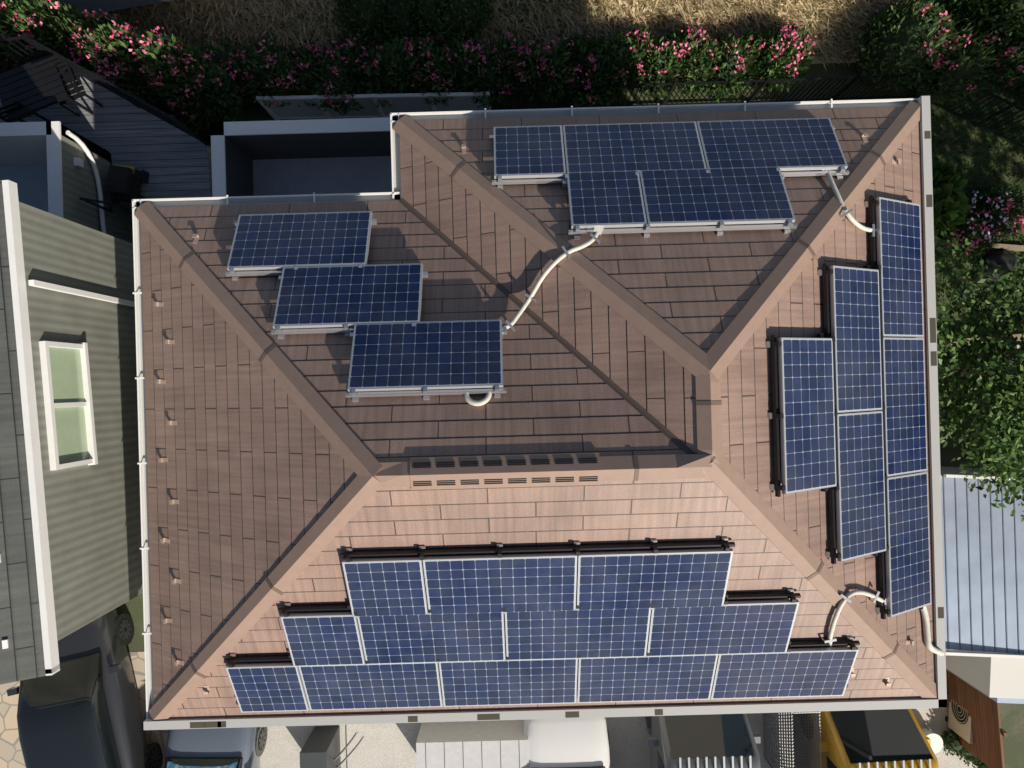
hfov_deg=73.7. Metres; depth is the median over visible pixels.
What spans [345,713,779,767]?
driveway pavement joints
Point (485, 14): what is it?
green bank shrub
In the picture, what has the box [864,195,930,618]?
solar panels
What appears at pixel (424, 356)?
solar panel
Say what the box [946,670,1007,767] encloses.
brown timber fence
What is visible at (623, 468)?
ridge cap
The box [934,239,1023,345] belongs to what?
timber edging
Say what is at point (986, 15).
green bank shrub
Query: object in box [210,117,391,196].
house balcony
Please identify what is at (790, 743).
metal grating
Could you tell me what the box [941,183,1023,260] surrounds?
flowering bush
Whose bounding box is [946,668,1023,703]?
wall
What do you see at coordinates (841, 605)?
conduit
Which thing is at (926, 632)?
conduit downpipe
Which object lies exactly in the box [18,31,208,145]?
neighbour terrace fence
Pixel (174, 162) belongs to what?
neighbour terrace deck
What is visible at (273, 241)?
solar panel
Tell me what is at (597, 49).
oleander hedge
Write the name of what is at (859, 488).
solar panels
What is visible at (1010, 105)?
black fence pickets
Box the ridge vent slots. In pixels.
[413,457,597,485]
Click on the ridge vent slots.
(515, 480)
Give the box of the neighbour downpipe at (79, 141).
[66,130,106,233]
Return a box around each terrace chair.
[0,90,49,122]
[29,54,102,115]
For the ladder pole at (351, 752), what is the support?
on the driveway pavement
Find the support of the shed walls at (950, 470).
on the ground at (1012, 719)
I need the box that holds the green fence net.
[933,77,1023,148]
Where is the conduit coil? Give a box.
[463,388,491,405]
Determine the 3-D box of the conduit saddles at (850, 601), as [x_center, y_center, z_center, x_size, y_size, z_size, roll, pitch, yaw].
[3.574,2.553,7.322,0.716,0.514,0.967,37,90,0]
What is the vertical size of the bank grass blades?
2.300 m
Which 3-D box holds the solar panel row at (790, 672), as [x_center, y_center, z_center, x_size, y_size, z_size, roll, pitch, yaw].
[0.333,3.240,7.598,6.947,0.500,0.799,-2,90,0]
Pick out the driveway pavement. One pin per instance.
(389, 745)
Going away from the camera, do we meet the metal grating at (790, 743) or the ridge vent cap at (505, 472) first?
the ridge vent cap at (505, 472)
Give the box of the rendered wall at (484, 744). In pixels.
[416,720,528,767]
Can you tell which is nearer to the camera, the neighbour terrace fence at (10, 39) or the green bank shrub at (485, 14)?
the neighbour terrace fence at (10, 39)
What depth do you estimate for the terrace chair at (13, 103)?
10.22 m
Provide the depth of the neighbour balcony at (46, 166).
10.27 m
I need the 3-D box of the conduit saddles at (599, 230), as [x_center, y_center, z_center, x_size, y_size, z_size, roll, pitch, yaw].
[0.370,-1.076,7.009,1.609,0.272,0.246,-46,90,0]
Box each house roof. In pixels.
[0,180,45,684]
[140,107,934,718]
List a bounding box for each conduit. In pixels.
[502,232,598,328]
[826,171,875,232]
[828,590,884,646]
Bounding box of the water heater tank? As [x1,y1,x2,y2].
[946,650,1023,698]
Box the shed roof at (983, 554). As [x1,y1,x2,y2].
[941,474,1023,658]
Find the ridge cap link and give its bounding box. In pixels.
[700,452,719,474]
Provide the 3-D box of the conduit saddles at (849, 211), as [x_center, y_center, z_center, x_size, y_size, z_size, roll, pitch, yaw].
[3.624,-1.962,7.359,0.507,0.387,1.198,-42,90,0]
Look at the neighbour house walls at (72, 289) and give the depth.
8.13 m
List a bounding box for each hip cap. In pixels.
[135,201,381,475]
[148,475,380,720]
[706,101,920,378]
[710,455,936,698]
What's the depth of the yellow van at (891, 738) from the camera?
12.29 m
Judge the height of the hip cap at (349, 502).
1.794 m
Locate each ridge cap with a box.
[374,454,711,486]
[695,365,722,457]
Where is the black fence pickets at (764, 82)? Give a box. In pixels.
[489,73,941,109]
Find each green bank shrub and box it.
[332,0,493,45]
[934,0,1023,57]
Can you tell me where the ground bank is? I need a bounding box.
[115,0,916,63]
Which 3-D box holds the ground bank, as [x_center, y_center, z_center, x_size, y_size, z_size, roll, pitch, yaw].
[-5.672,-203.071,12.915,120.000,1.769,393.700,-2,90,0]
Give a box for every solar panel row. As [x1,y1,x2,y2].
[224,636,859,712]
[278,588,800,666]
[339,537,734,617]
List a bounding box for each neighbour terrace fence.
[0,31,65,78]
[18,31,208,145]
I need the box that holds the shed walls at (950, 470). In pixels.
[940,466,1010,475]
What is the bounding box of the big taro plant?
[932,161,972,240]
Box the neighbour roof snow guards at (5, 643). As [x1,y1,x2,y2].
[0,554,8,648]
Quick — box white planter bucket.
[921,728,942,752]
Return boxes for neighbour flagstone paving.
[0,652,168,767]
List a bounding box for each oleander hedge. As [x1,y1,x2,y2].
[0,0,248,140]
[1,35,366,114]
[326,21,816,108]
[854,0,1023,109]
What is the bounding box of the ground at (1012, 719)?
[116,63,1023,767]
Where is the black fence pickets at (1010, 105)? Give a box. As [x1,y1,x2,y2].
[916,89,1023,147]
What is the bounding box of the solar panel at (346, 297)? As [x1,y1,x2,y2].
[271,263,427,338]
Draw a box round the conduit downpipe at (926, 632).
[920,606,943,655]
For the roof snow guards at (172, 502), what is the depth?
7.74 m
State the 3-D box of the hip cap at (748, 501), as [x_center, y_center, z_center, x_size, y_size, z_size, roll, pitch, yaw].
[3.397,2.191,7.139,4.313,1.823,0.240,43,90,0]
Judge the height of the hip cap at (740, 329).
1.823 m
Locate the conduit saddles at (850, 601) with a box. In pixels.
[821,589,886,642]
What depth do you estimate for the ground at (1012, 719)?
13.80 m
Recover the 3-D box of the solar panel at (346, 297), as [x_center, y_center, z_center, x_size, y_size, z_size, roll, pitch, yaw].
[-1.702,-0.881,7.199,1.606,0.499,0.799,-2,90,0]
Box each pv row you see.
[489,118,849,188]
[562,167,796,239]
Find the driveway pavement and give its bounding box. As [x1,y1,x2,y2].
[260,703,976,767]
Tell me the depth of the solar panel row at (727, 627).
7.17 m
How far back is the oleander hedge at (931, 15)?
12.44 m
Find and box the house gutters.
[132,96,946,729]
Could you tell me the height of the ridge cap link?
0.130 m
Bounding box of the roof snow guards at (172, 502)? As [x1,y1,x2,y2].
[154,132,914,694]
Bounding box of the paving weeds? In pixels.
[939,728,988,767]
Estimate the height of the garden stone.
0.351 m
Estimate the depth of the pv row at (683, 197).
7.13 m
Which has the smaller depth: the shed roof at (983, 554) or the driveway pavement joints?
the shed roof at (983, 554)
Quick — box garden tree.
[934,228,1023,521]
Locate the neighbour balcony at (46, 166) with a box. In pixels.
[0,121,132,243]
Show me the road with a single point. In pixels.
(104, 5)
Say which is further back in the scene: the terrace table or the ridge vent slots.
the terrace table
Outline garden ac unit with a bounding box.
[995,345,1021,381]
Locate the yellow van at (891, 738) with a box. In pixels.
[799,709,938,767]
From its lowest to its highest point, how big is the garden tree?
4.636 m
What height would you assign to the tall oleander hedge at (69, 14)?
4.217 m
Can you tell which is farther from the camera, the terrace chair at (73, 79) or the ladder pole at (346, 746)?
the ladder pole at (346, 746)
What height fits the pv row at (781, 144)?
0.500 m
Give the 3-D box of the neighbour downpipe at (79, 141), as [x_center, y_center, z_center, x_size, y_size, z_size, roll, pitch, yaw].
[-6.224,-2.535,10.317,0.645,0.934,2.205,-25,90,0]
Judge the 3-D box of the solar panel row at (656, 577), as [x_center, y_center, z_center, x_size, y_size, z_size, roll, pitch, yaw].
[0.256,1.952,6.863,3.910,0.500,0.799,-2,90,0]
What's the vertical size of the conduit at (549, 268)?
0.223 m
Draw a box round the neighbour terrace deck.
[0,70,211,209]
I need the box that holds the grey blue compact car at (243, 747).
[164,727,267,767]
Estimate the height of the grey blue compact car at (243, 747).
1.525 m
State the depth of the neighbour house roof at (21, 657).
7.33 m
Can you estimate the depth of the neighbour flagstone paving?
13.79 m
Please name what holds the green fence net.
on the garden lawn at (941, 135)
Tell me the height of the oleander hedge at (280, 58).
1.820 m
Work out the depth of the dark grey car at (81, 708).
12.63 m
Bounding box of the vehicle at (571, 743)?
[523,717,609,767]
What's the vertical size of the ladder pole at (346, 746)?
1.281 m
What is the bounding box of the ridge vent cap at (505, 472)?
[410,452,600,489]
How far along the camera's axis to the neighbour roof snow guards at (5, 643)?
7.24 m
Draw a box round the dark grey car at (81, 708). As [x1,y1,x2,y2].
[6,608,162,767]
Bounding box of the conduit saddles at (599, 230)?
[502,227,603,333]
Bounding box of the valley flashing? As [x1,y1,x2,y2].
[399,198,695,453]
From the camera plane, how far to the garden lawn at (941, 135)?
13.79 m
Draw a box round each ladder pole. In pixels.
[335,731,357,760]
[337,736,364,767]
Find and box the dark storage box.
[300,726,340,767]
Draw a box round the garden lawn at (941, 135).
[930,101,1023,430]
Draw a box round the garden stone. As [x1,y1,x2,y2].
[973,249,1017,283]
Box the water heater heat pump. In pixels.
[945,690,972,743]
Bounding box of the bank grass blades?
[108,0,941,68]
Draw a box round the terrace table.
[0,54,93,121]
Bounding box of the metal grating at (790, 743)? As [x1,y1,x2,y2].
[763,711,821,767]
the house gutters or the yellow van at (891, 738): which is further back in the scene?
the yellow van at (891, 738)
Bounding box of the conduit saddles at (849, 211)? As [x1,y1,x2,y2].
[819,169,874,237]
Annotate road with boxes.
[45,0,172,13]
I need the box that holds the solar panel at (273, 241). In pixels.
[225,211,376,280]
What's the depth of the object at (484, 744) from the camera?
12.90 m
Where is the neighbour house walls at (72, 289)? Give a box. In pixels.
[2,180,142,675]
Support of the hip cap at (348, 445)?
on the house
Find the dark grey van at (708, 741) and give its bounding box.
[645,713,760,767]
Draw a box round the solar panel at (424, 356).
[345,319,506,401]
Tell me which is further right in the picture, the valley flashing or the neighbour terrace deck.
the valley flashing

